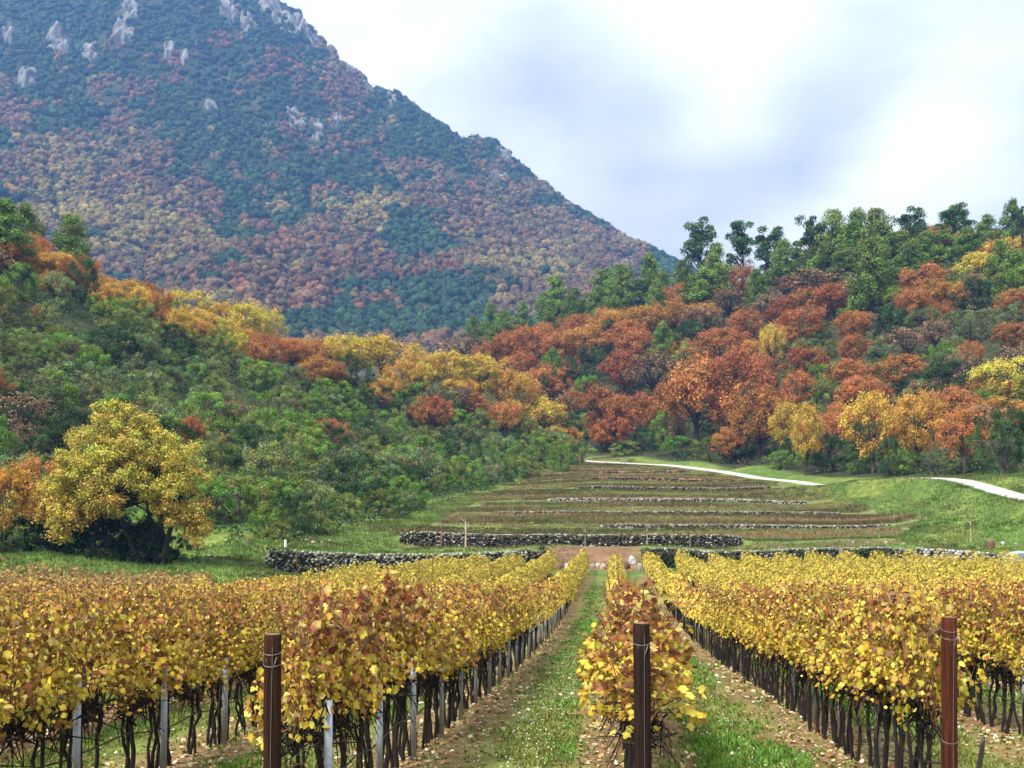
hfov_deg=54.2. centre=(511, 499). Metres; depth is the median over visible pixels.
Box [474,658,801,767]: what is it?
tiny flowers
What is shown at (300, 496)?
holm oak
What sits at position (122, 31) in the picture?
rock outcrop
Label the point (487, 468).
bushy tree
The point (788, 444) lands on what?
holm oak
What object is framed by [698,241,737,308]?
pine tree
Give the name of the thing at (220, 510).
bushy tree
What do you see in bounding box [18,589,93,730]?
grape vine
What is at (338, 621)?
grape vine
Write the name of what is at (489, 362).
oak tree
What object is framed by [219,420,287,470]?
holm oak
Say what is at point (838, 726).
metal post
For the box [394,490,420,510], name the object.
bushy tree
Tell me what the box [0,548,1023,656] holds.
vine rows
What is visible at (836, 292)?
oak tree
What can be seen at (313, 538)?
scrub
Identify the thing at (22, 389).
bushy tree
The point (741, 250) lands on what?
pine tree
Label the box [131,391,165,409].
bushy tree
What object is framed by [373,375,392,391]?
bushy tree
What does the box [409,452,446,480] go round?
bushy tree
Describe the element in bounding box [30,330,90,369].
bushy tree
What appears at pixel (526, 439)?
holm oak
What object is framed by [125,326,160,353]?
bushy tree
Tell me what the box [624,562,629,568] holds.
boulder
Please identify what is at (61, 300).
bushy tree
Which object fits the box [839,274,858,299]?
oak tree
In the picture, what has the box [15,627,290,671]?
trellis wire
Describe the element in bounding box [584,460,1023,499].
road
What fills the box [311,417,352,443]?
oak tree
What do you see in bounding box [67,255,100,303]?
holm oak
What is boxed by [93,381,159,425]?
bushy tree
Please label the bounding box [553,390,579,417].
oak tree
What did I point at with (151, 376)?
bushy tree
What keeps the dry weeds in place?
on the ground at (596, 575)
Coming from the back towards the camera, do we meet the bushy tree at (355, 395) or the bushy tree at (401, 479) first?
the bushy tree at (355, 395)
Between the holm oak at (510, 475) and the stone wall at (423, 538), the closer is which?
the stone wall at (423, 538)
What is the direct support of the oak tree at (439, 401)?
on the ground at (596, 575)
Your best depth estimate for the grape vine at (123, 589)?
20.07 m
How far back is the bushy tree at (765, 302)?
263.99 m
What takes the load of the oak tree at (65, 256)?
on the ground at (596, 575)
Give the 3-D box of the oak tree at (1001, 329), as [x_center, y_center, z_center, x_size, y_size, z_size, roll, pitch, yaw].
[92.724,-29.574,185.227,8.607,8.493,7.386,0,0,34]
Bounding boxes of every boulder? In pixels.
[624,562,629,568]
[627,556,636,564]
[636,562,642,569]
[986,540,994,547]
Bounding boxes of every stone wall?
[265,544,548,578]
[400,531,743,548]
[500,510,839,514]
[548,498,807,503]
[575,485,769,490]
[590,476,705,481]
[600,470,689,473]
[600,523,890,528]
[640,547,913,567]
[913,547,1001,563]
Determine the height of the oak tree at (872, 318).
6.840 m
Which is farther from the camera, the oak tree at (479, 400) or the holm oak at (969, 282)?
the holm oak at (969, 282)
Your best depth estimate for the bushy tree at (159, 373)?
133.03 m
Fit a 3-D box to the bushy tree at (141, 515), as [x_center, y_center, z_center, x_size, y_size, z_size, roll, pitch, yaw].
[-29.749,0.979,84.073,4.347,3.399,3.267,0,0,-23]
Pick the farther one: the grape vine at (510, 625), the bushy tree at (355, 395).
the bushy tree at (355, 395)
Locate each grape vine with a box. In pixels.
[0,582,43,741]
[0,586,12,611]
[0,596,25,700]
[0,600,102,767]
[0,603,24,695]
[0,606,66,767]
[0,633,31,766]
[6,584,29,611]
[9,605,41,694]
[17,610,59,736]
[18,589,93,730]
[19,601,125,767]
[21,590,50,628]
[23,586,51,609]
[24,592,52,615]
[26,597,149,767]
[28,599,61,637]
[53,596,80,637]
[63,591,95,673]
[65,596,125,723]
[77,584,141,716]
[77,591,109,684]
[83,606,186,767]
[95,587,114,663]
[102,593,161,709]
[109,588,173,663]
[110,588,135,646]
[114,595,209,767]
[116,587,188,767]
[132,599,182,705]
[133,587,155,611]
[134,586,163,669]
[152,581,205,673]
[152,588,171,601]
[153,586,194,666]
[157,581,184,608]
[168,593,251,747]
[169,606,227,756]
[180,583,213,686]
[185,600,258,744]
[191,584,213,607]
[191,585,229,691]
[205,597,230,685]
[208,601,264,735]
[211,587,245,685]
[214,586,233,603]
[225,587,256,680]
[225,593,261,679]
[232,602,289,729]
[242,589,296,718]
[244,584,354,767]
[257,592,291,628]
[259,609,303,716]
[262,595,292,627]
[277,591,297,628]
[277,604,306,709]
[281,555,379,767]
[282,584,306,630]
[285,590,314,612]
[285,604,323,683]
[298,601,333,703]
[309,610,382,767]
[319,591,354,640]
[321,604,351,644]
[332,581,405,767]
[332,586,343,609]
[333,582,402,767]
[333,589,356,629]
[337,591,359,685]
[354,586,381,632]
[359,567,428,767]
[374,574,435,767]
[378,582,440,760]
[382,560,447,749]
[410,592,457,748]
[420,600,470,740]
[421,604,465,734]
[426,582,439,603]
[428,585,446,606]
[436,599,479,728]
[444,591,479,718]
[444,601,480,723]
[445,592,492,709]
[452,589,484,710]
[463,583,498,703]
[468,595,495,696]
[473,594,501,698]
[478,589,505,688]
[481,582,515,685]
[481,595,509,696]
[486,591,506,689]
[489,592,514,686]
[493,585,520,678]
[497,595,520,673]
[502,594,522,676]
[503,580,524,664]
[503,585,528,675]
[507,591,525,673]
[509,586,529,663]
[512,582,534,666]
[514,580,535,642]
[514,588,527,669]
[516,587,534,662]
[521,581,535,660]
[522,587,538,637]
[524,594,535,658]
[527,596,540,657]
[576,603,692,767]
[577,588,692,767]
[577,608,707,767]
[578,561,712,758]
[579,580,691,767]
[581,568,690,703]
[582,573,675,748]
[583,594,684,725]
[585,575,672,642]
[703,583,722,659]
[703,586,717,657]
[709,586,727,664]
[710,583,726,660]
[710,586,720,660]
[711,584,731,666]
[715,583,737,666]
[715,598,730,669]
[718,589,740,673]
[718,590,736,670]
[721,581,746,675]
[721,588,740,670]
[729,583,752,674]
[729,589,760,678]
[732,592,756,683]
[733,586,764,686]
[740,588,776,694]
[741,603,762,687]
[747,584,770,689]
[750,592,788,700]
[754,595,776,695]
[756,586,790,704]
[758,598,794,708]
[763,580,819,713]
[775,584,813,721]
[777,598,817,717]
[782,583,828,731]
[786,606,835,735]
[794,587,843,741]
[798,598,862,746]
[809,588,870,754]
[814,606,874,760]
[830,578,841,609]
[833,575,847,604]
[833,585,857,639]
[835,599,897,767]
[836,586,927,767]
[837,582,855,606]
[842,579,874,618]
[842,587,938,767]
[852,595,868,627]
[856,577,962,767]
[858,595,873,617]
[859,593,883,612]
[874,583,900,620]
[886,587,904,667]
[890,597,986,767]
[902,580,941,684]
[919,580,973,697]
[919,600,961,692]
[924,582,977,675]
[939,579,969,605]
[939,598,992,716]
[951,584,971,614]
[956,586,1004,722]
[960,584,981,616]
[961,585,1019,726]
[973,589,1023,733]
[977,587,1004,678]
[995,585,1023,734]
[998,582,1023,685]
[1006,605,1023,700]
[1006,614,1023,670]
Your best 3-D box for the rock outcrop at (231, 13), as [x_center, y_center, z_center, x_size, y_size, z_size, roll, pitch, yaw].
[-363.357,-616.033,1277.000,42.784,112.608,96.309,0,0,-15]
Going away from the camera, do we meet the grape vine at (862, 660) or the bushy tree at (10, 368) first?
the grape vine at (862, 660)
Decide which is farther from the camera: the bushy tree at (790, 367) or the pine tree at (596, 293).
the pine tree at (596, 293)
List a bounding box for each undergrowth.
[0,257,578,542]
[472,243,1023,475]
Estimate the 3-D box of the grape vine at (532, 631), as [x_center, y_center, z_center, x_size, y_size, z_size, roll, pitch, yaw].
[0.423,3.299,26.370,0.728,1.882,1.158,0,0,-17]
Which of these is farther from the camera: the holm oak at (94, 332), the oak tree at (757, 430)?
the oak tree at (757, 430)
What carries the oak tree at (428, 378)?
on the ground at (596, 575)
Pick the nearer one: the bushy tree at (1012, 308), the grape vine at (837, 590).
the grape vine at (837, 590)
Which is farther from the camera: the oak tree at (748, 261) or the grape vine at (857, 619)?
the oak tree at (748, 261)
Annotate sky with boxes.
[280,0,1023,283]
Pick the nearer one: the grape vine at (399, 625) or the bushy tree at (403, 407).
the grape vine at (399, 625)
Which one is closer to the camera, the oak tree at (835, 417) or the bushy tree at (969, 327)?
the oak tree at (835, 417)
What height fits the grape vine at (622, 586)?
2.150 m
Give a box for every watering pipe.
[34,681,298,767]
[343,608,562,767]
[673,606,940,763]
[740,613,1023,704]
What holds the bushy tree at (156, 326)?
on the ground at (596, 575)
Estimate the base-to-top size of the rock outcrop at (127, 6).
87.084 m
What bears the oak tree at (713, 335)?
on the ground at (596, 575)
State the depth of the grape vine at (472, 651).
13.38 m
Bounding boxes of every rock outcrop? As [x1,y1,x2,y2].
[1,21,14,44]
[17,65,36,86]
[46,21,69,52]
[81,41,97,61]
[112,18,133,43]
[117,0,138,24]
[163,40,175,60]
[180,48,189,64]
[204,99,222,116]
[218,0,238,27]
[240,9,256,33]
[258,0,297,33]
[286,103,306,132]
[291,12,307,36]
[306,26,320,53]
[309,117,324,141]
[327,112,342,130]
[344,63,355,71]
[362,80,377,91]
[387,91,396,105]
[491,168,507,179]
[497,145,513,165]
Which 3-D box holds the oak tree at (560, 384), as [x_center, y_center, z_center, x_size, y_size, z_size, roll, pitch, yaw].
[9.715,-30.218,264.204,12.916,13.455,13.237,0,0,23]
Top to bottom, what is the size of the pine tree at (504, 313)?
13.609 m
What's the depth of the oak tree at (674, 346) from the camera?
254.82 m
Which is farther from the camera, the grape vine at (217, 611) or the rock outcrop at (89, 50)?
the rock outcrop at (89, 50)
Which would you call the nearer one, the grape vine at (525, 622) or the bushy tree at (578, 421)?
the grape vine at (525, 622)
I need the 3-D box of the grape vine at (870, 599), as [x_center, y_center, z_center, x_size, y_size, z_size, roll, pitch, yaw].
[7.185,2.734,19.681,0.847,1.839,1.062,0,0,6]
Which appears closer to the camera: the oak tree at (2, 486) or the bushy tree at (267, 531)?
the oak tree at (2, 486)
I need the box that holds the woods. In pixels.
[0,0,697,371]
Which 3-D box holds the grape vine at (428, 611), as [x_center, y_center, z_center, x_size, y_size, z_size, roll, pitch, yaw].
[-1.146,1.804,11.520,0.826,2.284,1.289,0,0,7]
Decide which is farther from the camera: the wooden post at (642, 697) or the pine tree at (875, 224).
the pine tree at (875, 224)
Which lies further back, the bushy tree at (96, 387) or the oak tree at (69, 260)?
the oak tree at (69, 260)
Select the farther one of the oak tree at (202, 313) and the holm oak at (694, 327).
the holm oak at (694, 327)
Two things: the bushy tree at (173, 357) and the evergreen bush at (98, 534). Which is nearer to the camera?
the evergreen bush at (98, 534)
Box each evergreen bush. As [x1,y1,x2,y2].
[11,496,92,552]
[52,511,130,559]
[110,519,180,563]
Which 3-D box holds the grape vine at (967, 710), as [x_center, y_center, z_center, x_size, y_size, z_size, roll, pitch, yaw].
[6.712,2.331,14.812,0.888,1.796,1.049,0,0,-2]
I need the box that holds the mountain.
[0,0,660,379]
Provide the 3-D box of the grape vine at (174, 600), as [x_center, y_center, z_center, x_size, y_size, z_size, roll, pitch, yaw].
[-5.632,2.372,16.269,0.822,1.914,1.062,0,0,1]
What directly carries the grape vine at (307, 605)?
on the ground at (596, 575)
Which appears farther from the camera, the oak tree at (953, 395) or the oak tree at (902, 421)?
the oak tree at (953, 395)
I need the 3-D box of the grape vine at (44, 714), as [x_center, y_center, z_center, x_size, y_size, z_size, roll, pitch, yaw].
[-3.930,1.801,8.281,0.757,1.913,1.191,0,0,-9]
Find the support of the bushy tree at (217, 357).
on the ground at (596, 575)
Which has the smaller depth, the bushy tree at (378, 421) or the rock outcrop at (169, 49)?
the bushy tree at (378, 421)
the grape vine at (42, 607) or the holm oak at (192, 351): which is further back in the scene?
the holm oak at (192, 351)
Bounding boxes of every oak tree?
[0,240,23,271]
[0,248,14,270]
[0,366,19,398]
[0,391,61,433]
[0,455,45,551]
[0,457,12,510]
[8,240,44,276]
[8,449,60,546]
[10,422,46,450]
[12,230,55,273]
[20,247,68,274]
[26,306,43,320]
[28,250,64,286]
[31,398,216,565]
[38,269,71,297]
[43,251,80,277]
[57,336,90,358]
[60,254,103,292]
[78,265,105,289]
[81,274,108,299]
[89,282,129,317]
[91,276,124,299]
[115,278,151,308]
[125,284,155,318]
[135,277,159,295]
[137,286,175,318]
[149,306,171,328]
[152,292,173,311]
[163,287,218,316]
[164,305,198,338]
[171,414,205,448]
[178,307,217,337]
[185,318,218,345]
[191,537,203,549]
[198,298,244,326]
[202,314,244,345]
[216,396,255,422]
[223,298,273,341]
[223,330,253,364]
[233,328,261,356]
[235,339,268,363]
[246,303,290,347]
[250,332,299,370]
[272,337,311,373]
[294,336,344,366]
[294,341,326,370]
[296,354,337,383]
[309,339,328,362]
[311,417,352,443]
[315,337,345,364]
[316,358,349,387]
[324,332,353,360]
[337,332,378,378]
[350,332,428,376]
[365,377,408,408]
[378,357,426,398]
[389,454,418,473]
[404,362,437,395]
[405,390,456,436]
[406,350,452,391]
[419,348,488,390]
[436,335,489,360]
[438,377,470,403]
[447,384,474,417]
[449,377,481,403]
[457,349,502,407]
[457,389,489,418]
[469,339,508,376]
[483,399,523,437]
[484,364,526,412]
[486,327,528,369]
[493,370,546,425]
[496,323,569,363]
[498,354,528,384]
[500,398,525,431]
[504,346,539,370]
[504,349,540,387]
[508,324,522,331]
[511,394,572,431]
[513,337,534,367]
[525,360,573,400]
[531,321,555,339]
[535,331,571,351]
[536,326,586,362]
[536,411,563,427]
[543,359,577,374]
[544,424,567,440]
[545,411,571,427]
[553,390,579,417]
[554,317,567,331]
[557,312,604,340]
[558,323,613,363]
[561,388,583,420]
[561,425,584,442]
[563,355,583,374]
[568,380,600,397]
[569,381,625,450]
[582,308,631,349]
[583,419,633,451]
[595,392,638,417]
[596,303,618,312]
[596,347,650,394]
[600,304,630,321]
[601,317,651,345]
[602,389,670,448]
[604,405,636,432]
[611,327,660,371]
[619,304,677,342]
[623,348,686,403]
[633,405,657,430]
[646,296,698,330]
[650,379,686,407]
[653,349,748,448]
[658,286,672,309]
[664,280,694,308]
[666,408,690,429]
[667,418,691,448]
[670,338,696,361]
[672,307,697,337]
[678,303,726,338]
[679,324,758,363]
[685,300,722,322]
[694,342,782,445]
[708,286,753,317]
[709,423,747,462]
[721,382,801,457]
[724,305,763,338]
[725,264,754,302]
[725,338,776,377]
[734,259,754,277]
[738,353,788,381]
[745,290,789,327]
[757,323,788,369]
[757,387,795,416]
[763,296,801,326]
[766,272,813,308]
[766,398,801,459]
[767,302,829,337]
[767,324,802,353]
[779,343,830,379]
[779,367,815,412]
[782,267,847,299]
[782,286,825,319]
[789,399,824,475]
[790,411,865,465]
[799,306,825,331]
[811,280,850,319]
[818,356,869,394]
[822,399,849,434]
[828,373,895,403]
[830,308,876,349]
[830,405,880,437]
[835,387,907,473]
[836,332,874,369]
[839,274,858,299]
[839,308,876,330]
[840,274,857,298]
[861,311,885,337]
[866,352,929,392]
[876,294,907,307]
[878,325,930,364]
[885,285,933,324]
[886,385,951,471]
[894,260,949,306]
[894,284,947,325]
[901,378,941,413]
[910,279,971,317]
[915,383,986,441]
[919,317,954,353]
[925,302,956,332]
[926,224,951,232]
[931,403,990,473]
[942,349,979,380]
[943,233,975,265]
[948,250,996,286]
[955,340,987,368]
[956,374,1017,412]
[961,272,983,295]
[963,352,1023,407]
[963,403,1011,451]
[972,393,1023,432]
[975,243,1014,269]
[980,233,1023,263]
[987,318,1023,356]
[989,286,1023,324]
[992,340,1023,383]
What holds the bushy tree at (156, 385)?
on the ground at (596, 575)
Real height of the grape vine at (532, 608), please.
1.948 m
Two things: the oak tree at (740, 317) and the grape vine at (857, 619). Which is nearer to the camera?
the grape vine at (857, 619)
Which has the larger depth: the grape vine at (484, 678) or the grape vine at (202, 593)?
the grape vine at (202, 593)
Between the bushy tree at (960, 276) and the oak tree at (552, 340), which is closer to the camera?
the bushy tree at (960, 276)
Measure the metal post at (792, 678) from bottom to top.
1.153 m
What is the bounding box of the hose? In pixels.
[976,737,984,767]
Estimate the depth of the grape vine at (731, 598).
22.13 m
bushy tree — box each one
[0,261,41,301]
[0,275,17,306]
[0,280,18,320]
[0,318,7,351]
[0,332,11,365]
[0,338,48,368]
[0,354,14,389]
[0,376,29,414]
[0,414,19,455]
[0,453,45,498]
[1,371,66,413]
[4,327,33,352]
[7,351,43,378]
[10,451,72,497]
[16,327,53,357]
[22,302,64,331]
[22,345,68,370]
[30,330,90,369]
[34,367,80,414]
[38,353,102,401]
[39,271,77,309]
[43,325,83,351]
[67,439,108,474]
[76,344,111,378]
[84,293,106,314]
[87,381,115,413]
[88,297,145,328]
[89,360,159,404]
[89,393,139,431]
[93,308,144,342]
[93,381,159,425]
[112,296,155,326]
[113,367,178,402]
[118,501,137,527]
[119,332,167,371]
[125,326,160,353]
[126,332,152,358]
[129,400,188,443]
[130,317,165,339]
[131,379,167,414]
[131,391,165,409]
[131,503,180,524]
[141,412,199,445]
[145,317,169,337]
[148,436,195,472]
[153,347,182,375]
[162,366,191,389]
[168,438,223,486]
[172,403,218,451]
[174,469,221,512]
[176,389,244,429]
[177,355,230,386]
[180,361,216,393]
[183,329,205,352]
[183,337,228,363]
[183,471,237,523]
[186,384,216,413]
[186,410,210,438]
[188,424,240,467]
[189,458,234,495]
[191,481,241,523]
[194,349,230,379]
[199,326,238,358]
[200,374,232,403]
[203,473,268,522]
[220,389,246,411]
[223,407,296,446]
[223,414,250,438]
[226,414,269,451]
[227,474,278,514]
[229,350,253,371]
[235,406,273,428]
[237,357,265,383]
[237,441,302,496]
[238,364,264,388]
[241,432,301,478]
[242,504,294,537]
[243,389,273,417]
[244,419,311,458]
[245,361,284,391]
[254,394,302,429]
[259,477,316,518]
[262,432,319,479]
[263,384,311,416]
[264,362,287,381]
[265,382,307,412]
[265,414,294,432]
[268,520,298,540]
[270,409,324,446]
[270,457,326,499]
[280,364,309,389]
[282,433,328,481]
[292,479,337,520]
[295,391,333,422]
[298,424,336,460]
[301,508,336,534]
[303,456,344,485]
[305,389,346,419]
[308,376,341,408]
[313,384,339,398]
[319,443,383,493]
[320,503,339,517]
[325,405,358,429]
[329,418,369,446]
[333,491,363,521]
[335,379,353,400]
[339,387,362,408]
[344,399,368,420]
[344,405,369,427]
[350,441,367,452]
[357,475,396,507]
[359,377,389,399]
[359,419,394,442]
[359,444,404,478]
[360,424,401,446]
[361,435,392,465]
[363,409,381,425]
[367,488,403,517]
[372,462,405,489]
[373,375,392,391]
[376,420,404,441]
[376,433,396,451]
[377,409,411,437]
[380,445,422,479]
[385,475,419,503]
[391,444,413,464]
[391,447,446,491]
[393,380,428,410]
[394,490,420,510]
[399,435,431,456]
[399,481,432,507]
[400,399,430,425]
[402,433,425,450]
[403,396,427,418]
[406,435,446,470]
[407,424,454,459]
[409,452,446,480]
[422,389,462,417]
[425,452,449,479]
[426,477,451,495]
[437,439,479,471]
[441,423,481,451]
[441,474,459,490]
[442,454,482,485]
[443,409,474,436]
[445,459,475,487]
[460,406,499,443]
[460,471,488,489]
[471,451,505,480]
[473,465,502,484]
[476,440,499,462]
[479,431,519,461]
[490,452,511,474]
[505,440,537,471]
[507,452,542,476]
[515,416,544,440]
[517,430,556,458]
[524,439,546,459]
[525,437,558,464]
[540,428,568,452]
[547,442,575,470]
[553,435,580,460]
[554,449,572,461]
[555,440,596,463]
[568,373,602,413]
[571,410,601,437]
[606,425,638,446]
[608,440,640,455]
[649,409,678,447]
[650,331,681,350]
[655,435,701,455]
[666,340,708,374]
[689,435,727,460]
[702,318,721,331]
[706,342,726,357]
[709,314,728,329]
[721,417,744,429]
[744,375,769,395]
[757,296,778,313]
[763,450,797,468]
[776,362,801,381]
[786,338,825,371]
[796,435,833,463]
[802,338,821,355]
[803,320,830,339]
[803,362,841,398]
[809,376,840,415]
[818,338,837,356]
[838,380,870,409]
[846,451,877,473]
[853,328,889,352]
[855,363,881,382]
[863,343,900,375]
[865,335,891,359]
[876,438,922,465]
[882,446,923,473]
[884,307,915,331]
[898,407,945,439]
[902,378,949,405]
[903,304,946,337]
[907,392,957,429]
[922,339,962,369]
[927,267,957,287]
[933,304,998,341]
[937,335,965,359]
[939,454,984,472]
[941,255,969,275]
[943,267,984,298]
[949,387,1007,419]
[955,426,1002,468]
[988,299,1023,339]
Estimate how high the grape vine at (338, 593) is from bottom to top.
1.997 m
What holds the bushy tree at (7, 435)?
on the ground at (596, 575)
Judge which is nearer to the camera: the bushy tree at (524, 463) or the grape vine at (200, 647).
the grape vine at (200, 647)
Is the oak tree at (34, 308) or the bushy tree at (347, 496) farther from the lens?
the oak tree at (34, 308)
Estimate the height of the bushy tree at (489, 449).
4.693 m
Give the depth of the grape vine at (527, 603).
24.89 m
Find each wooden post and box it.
[263,633,281,767]
[632,622,651,767]
[941,616,957,767]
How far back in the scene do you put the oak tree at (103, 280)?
165.93 m
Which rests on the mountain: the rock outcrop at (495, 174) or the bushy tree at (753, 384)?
the rock outcrop at (495, 174)
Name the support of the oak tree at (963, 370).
on the ground at (596, 575)
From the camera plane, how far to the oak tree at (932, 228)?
275.11 m
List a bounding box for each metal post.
[72,679,81,767]
[160,666,167,767]
[221,654,228,744]
[324,699,332,767]
[376,678,382,767]
[411,658,416,760]
[439,662,443,737]
[459,654,462,719]
[474,663,477,705]
[488,650,490,693]
[498,646,501,685]
[507,639,509,676]
[515,624,517,671]
[521,634,523,664]
[528,617,530,659]
[533,617,534,653]
[538,612,539,649]
[540,613,542,645]
[548,618,549,638]
[551,606,552,634]
[558,608,559,624]
[739,644,740,671]
[774,659,776,691]
[790,665,793,699]
[813,679,815,725]
[837,691,839,738]
[874,712,880,767]
[1021,657,1023,737]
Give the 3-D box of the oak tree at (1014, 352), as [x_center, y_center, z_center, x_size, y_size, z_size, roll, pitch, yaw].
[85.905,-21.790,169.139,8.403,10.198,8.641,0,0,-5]
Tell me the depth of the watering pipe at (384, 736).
10.13 m
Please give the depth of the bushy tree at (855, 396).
187.89 m
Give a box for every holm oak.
[0,371,35,405]
[0,526,28,552]
[3,393,64,427]
[18,407,106,453]
[27,425,67,455]
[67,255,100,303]
[76,324,134,360]
[91,287,128,312]
[93,325,162,360]
[129,296,157,318]
[141,413,193,454]
[146,339,209,370]
[160,322,188,344]
[161,535,193,562]
[207,344,231,365]
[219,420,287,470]
[235,475,282,513]
[258,377,284,400]
[268,489,317,533]
[271,484,314,510]
[292,380,315,403]
[307,442,349,467]
[309,443,358,477]
[312,423,351,453]
[319,448,394,501]
[323,391,352,420]
[328,354,375,393]
[337,479,377,508]
[348,416,380,449]
[355,388,382,410]
[360,476,400,513]
[361,459,413,487]
[391,466,425,485]
[397,464,428,494]
[406,374,432,391]
[426,478,447,491]
[430,405,450,428]
[436,440,468,466]
[437,430,459,455]
[451,414,473,424]
[453,447,484,468]
[454,460,474,475]
[458,436,480,458]
[468,339,486,348]
[472,433,494,451]
[491,397,513,415]
[498,433,528,457]
[503,464,519,481]
[529,433,562,457]
[551,417,574,440]
[556,422,591,447]
[563,344,617,380]
[570,403,603,429]
[603,418,622,449]
[626,425,655,450]
[632,307,651,327]
[671,319,708,346]
[677,391,709,415]
[699,416,729,435]
[724,441,756,460]
[772,422,818,450]
[776,436,807,459]
[810,433,852,472]
[822,297,840,311]
[832,363,859,384]
[841,419,899,457]
[859,348,886,369]
[868,302,908,342]
[873,436,904,476]
[901,371,931,395]
[913,359,982,400]
[916,383,962,411]
[923,361,953,389]
[949,277,995,311]
[967,368,989,389]
[967,403,1023,474]
[988,395,1023,426]
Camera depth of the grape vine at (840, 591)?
22.74 m
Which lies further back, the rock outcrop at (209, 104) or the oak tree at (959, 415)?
the rock outcrop at (209, 104)
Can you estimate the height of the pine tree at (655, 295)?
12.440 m
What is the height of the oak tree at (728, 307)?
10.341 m
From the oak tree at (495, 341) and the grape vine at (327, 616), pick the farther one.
the oak tree at (495, 341)
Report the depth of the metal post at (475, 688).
15.90 m
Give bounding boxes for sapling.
[461,517,469,546]
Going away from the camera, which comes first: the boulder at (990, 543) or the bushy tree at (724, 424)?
the boulder at (990, 543)
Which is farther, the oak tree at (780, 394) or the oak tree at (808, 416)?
the oak tree at (780, 394)
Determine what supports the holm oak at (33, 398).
on the ground at (596, 575)
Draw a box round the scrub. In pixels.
[229,464,567,548]
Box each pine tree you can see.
[0,197,36,270]
[14,201,50,262]
[50,213,99,287]
[462,315,483,348]
[478,302,500,337]
[483,325,493,344]
[484,325,502,353]
[493,309,512,327]
[499,314,513,345]
[511,301,532,330]
[533,274,570,326]
[536,346,567,396]
[537,305,558,332]
[559,293,582,322]
[568,287,590,316]
[578,266,628,312]
[584,284,606,319]
[600,263,646,309]
[602,294,624,340]
[628,279,651,317]
[633,251,667,297]
[644,279,668,307]
[647,321,680,374]
[661,271,670,306]
[670,259,693,296]
[678,266,729,314]
[679,216,721,278]
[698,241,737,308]
[724,220,753,278]
[742,268,772,307]
[748,225,785,287]
[765,237,800,290]
[777,246,812,290]
[792,215,829,282]
[804,208,849,288]
[824,239,860,286]
[836,287,878,315]
[839,207,868,262]
[844,236,904,321]
[855,208,895,263]
[875,231,922,285]
[878,285,906,321]
[887,229,933,272]
[894,205,928,240]
[914,229,946,276]
[927,226,962,264]
[934,202,977,235]
[941,202,963,227]
[944,225,987,266]
[968,214,1012,268]
[982,239,1022,293]
[989,248,1023,304]
[995,197,1023,247]
[1009,206,1023,250]
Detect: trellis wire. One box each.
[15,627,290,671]
[287,682,422,760]
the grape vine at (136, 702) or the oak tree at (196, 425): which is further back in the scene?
the oak tree at (196, 425)
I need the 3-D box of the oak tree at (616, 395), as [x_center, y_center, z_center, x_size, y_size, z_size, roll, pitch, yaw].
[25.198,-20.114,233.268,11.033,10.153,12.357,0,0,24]
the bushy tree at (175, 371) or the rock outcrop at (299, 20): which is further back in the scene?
the rock outcrop at (299, 20)
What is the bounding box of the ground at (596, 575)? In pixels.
[0,245,1023,767]
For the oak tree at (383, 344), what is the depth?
199.48 m
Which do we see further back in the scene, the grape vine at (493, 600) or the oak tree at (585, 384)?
the oak tree at (585, 384)
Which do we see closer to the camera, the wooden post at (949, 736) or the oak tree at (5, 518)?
the wooden post at (949, 736)
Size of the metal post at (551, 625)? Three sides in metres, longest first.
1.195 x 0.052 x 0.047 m
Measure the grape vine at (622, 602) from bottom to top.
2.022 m
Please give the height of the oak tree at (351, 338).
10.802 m
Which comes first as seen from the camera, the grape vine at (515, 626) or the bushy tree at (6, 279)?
the grape vine at (515, 626)
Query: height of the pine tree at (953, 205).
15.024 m
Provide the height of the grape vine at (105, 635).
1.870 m
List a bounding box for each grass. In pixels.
[0,469,1023,588]
[0,558,1023,767]
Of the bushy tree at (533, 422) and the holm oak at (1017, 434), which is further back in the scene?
the bushy tree at (533, 422)
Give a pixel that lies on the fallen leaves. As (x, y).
(600, 755)
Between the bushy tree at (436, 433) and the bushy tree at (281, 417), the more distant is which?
the bushy tree at (436, 433)
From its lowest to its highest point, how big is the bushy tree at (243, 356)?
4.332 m
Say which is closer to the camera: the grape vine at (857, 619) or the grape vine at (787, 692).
the grape vine at (857, 619)
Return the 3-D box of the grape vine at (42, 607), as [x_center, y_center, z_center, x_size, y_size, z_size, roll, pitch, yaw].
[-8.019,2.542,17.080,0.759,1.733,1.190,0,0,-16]
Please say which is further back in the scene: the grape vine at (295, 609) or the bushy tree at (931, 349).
the bushy tree at (931, 349)
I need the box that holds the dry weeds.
[392,457,919,540]
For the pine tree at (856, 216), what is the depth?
260.61 m
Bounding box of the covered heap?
[1003,551,1023,563]
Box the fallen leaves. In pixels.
[0,606,1023,767]
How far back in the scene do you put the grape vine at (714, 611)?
24.25 m
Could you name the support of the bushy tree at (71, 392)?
on the ground at (596, 575)
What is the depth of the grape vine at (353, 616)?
18.40 m
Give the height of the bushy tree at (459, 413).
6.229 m
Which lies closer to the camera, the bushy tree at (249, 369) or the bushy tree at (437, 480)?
the bushy tree at (437, 480)
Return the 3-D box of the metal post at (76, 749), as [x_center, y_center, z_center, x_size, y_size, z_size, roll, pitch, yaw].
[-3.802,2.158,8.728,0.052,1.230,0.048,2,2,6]
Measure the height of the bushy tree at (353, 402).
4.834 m
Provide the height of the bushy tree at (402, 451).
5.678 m
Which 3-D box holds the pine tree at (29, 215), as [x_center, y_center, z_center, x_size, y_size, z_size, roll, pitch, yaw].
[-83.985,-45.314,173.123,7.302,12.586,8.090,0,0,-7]
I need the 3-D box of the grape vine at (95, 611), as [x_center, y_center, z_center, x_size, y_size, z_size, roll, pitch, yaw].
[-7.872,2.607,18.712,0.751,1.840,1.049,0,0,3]
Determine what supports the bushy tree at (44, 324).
on the ground at (596, 575)

